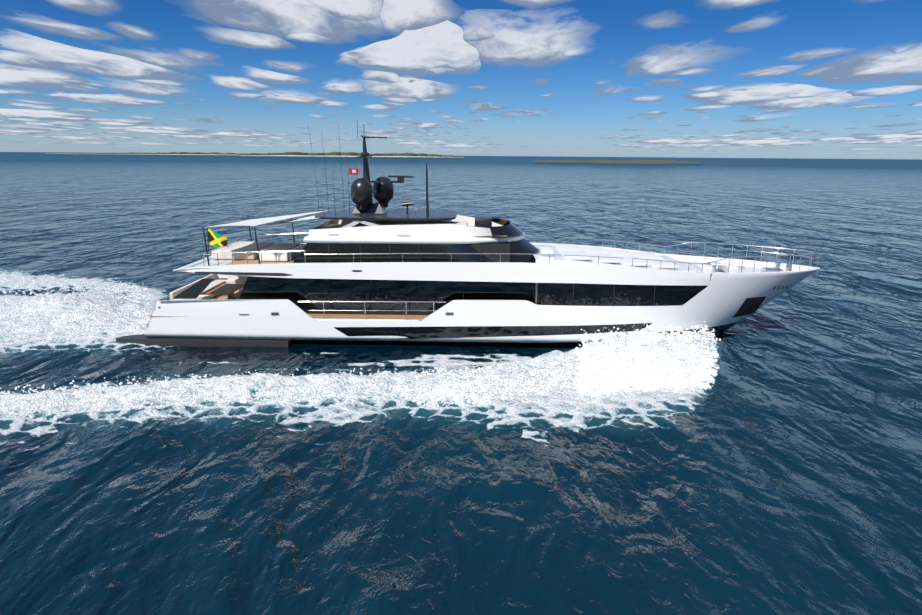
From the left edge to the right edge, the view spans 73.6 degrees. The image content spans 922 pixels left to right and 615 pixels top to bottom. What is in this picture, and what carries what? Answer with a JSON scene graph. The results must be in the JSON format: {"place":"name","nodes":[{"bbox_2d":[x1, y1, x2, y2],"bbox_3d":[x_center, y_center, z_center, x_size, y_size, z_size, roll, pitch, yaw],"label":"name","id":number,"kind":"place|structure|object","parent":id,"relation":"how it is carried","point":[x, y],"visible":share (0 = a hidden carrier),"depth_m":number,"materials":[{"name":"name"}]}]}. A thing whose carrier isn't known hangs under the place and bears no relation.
{"place":"outdoors","nodes":[
{"label":"outdoors","id":0,"kind":"place"},
{"bbox_2d":[0,152,921,614],"bbox_3d":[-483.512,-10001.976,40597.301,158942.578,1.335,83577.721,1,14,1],"label":"sea","id":1,"kind":"structure","parent":0,"point":[776,470],"depth_m":22.09,"materials":[{"name":"liquid"}]},
{"bbox_2d":[0,281,720,417],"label":"wake","id":2,"kind":"object","parent":1,"relation":"on","point":[638,377],"visible":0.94,"depth_m":25.63,"materials":[{"name":"white liquid"}]},
{"bbox_2d":[47,152,702,163],"bbox_3d":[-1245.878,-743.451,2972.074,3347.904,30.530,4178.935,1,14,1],"label":"cays","id":3,"kind":"structure","parent":1,"relation":"in","point":[348,154],"depth_m":3339.26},
{"bbox_2d":[116,123,819,346],"bbox_3d":[1.044,-3.761,33.729,37.349,12.417,7.742,1,14,1],"label":"yacht","id":4,"kind":"object","parent":1,"relation":"on","point":[367,269],"visible":0.98,"depth_m":31.17,"materials":[{"name":"white"}]},
{"bbox_2d":[0,0,921,159],"label":"sky","id":5,"kind":"structure","parent":0,"point":[801,79],"materials":[{"name":"blue"}]}
]}

